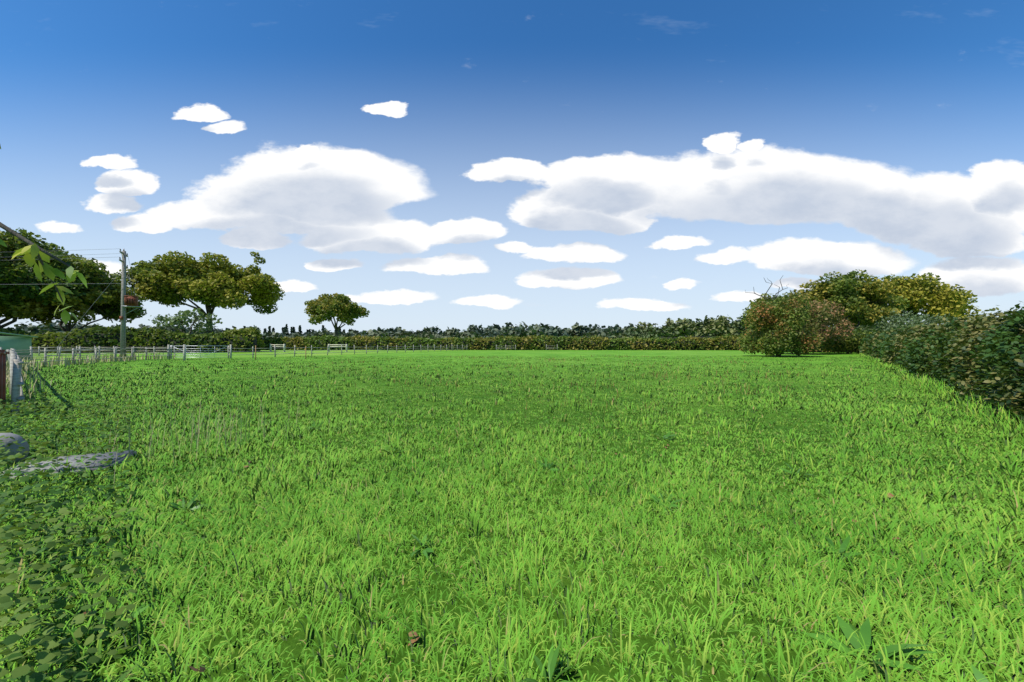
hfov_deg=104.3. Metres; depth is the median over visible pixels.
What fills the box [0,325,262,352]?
hedge
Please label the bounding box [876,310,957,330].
willow scrub
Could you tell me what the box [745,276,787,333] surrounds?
dead snag
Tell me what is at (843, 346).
scrub
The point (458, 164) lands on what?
sky
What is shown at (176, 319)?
tree
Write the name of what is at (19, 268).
tree
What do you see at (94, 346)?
dark fence
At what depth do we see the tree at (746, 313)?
69.74 m
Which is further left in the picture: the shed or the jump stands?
the shed
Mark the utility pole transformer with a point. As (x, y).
(134, 302)
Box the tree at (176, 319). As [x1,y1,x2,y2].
[148,308,222,333]
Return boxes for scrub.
[819,326,881,353]
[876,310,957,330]
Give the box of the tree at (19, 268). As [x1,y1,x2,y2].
[0,227,128,328]
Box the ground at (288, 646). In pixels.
[0,350,1023,681]
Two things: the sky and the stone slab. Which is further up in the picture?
the sky
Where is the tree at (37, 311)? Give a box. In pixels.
[0,273,146,331]
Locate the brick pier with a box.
[0,350,9,413]
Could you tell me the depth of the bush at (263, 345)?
72.40 m
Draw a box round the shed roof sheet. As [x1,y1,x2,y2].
[0,332,37,337]
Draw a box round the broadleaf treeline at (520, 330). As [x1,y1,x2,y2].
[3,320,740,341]
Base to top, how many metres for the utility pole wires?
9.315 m
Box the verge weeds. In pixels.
[0,391,138,681]
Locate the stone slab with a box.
[0,450,136,478]
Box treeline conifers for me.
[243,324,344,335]
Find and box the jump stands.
[269,344,347,351]
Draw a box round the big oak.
[113,250,284,333]
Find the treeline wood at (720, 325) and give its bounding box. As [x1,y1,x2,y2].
[569,315,937,341]
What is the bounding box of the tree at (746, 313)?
[740,293,807,327]
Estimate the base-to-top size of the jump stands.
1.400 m
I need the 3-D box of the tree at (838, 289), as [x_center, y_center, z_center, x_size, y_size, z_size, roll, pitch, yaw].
[55.608,-4.645,66.632,16.906,13.896,16.812,0,0,0]
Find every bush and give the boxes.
[242,330,266,350]
[736,292,824,356]
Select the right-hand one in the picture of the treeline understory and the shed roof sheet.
the treeline understory
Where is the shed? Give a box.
[0,336,31,358]
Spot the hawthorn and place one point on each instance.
(818, 321)
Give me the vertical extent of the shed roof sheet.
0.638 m
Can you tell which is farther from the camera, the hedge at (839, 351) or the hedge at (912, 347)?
the hedge at (839, 351)
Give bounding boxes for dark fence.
[47,345,186,352]
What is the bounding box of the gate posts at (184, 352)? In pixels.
[167,344,231,360]
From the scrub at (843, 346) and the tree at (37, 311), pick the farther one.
the tree at (37, 311)
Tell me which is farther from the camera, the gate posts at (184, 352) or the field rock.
the gate posts at (184, 352)
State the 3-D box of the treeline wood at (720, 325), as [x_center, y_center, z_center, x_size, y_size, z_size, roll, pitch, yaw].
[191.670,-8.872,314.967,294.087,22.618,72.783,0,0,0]
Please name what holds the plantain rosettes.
on the ground at (288, 646)
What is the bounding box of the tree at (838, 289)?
[788,269,909,334]
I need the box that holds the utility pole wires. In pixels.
[0,249,134,356]
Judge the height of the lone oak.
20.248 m
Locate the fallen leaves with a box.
[65,424,899,671]
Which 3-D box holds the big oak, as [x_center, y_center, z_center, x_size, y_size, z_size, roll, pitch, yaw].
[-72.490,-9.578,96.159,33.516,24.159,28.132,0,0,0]
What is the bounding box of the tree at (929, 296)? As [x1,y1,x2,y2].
[838,272,981,327]
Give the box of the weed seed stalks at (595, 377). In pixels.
[288,354,874,420]
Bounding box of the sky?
[0,0,1023,333]
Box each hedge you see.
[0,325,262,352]
[155,334,760,349]
[811,333,870,352]
[856,301,1023,420]
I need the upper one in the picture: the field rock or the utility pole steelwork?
the utility pole steelwork
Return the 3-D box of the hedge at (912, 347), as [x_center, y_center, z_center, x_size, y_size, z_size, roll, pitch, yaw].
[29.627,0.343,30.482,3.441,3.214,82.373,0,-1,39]
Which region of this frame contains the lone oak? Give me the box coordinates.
[304,293,369,336]
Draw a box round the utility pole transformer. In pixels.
[119,295,137,319]
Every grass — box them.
[6,350,456,367]
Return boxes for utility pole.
[119,251,127,356]
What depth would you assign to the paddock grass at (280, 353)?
52.89 m
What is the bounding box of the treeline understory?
[372,336,714,341]
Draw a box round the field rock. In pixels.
[0,433,28,465]
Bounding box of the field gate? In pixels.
[171,345,227,357]
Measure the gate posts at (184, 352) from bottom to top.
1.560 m
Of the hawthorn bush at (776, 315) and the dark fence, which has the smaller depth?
the hawthorn bush at (776, 315)
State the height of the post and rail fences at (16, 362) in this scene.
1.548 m
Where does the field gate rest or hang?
attached to the gate posts at (184, 352)
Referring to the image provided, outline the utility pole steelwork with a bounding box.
[121,253,142,313]
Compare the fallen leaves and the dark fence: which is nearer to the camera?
the fallen leaves
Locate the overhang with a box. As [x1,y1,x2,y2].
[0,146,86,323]
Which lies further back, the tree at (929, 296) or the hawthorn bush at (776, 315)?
the tree at (929, 296)
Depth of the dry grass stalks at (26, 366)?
9.99 m
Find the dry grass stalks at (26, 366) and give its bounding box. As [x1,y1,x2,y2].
[6,352,353,487]
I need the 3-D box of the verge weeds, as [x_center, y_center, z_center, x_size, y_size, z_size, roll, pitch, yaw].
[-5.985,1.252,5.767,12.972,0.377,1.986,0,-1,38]
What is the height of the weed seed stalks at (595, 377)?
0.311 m
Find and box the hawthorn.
[774,299,854,352]
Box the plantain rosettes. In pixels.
[57,420,988,681]
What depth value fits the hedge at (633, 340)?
91.50 m
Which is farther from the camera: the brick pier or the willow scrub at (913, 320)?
the willow scrub at (913, 320)
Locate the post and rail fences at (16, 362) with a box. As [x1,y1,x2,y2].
[0,344,557,414]

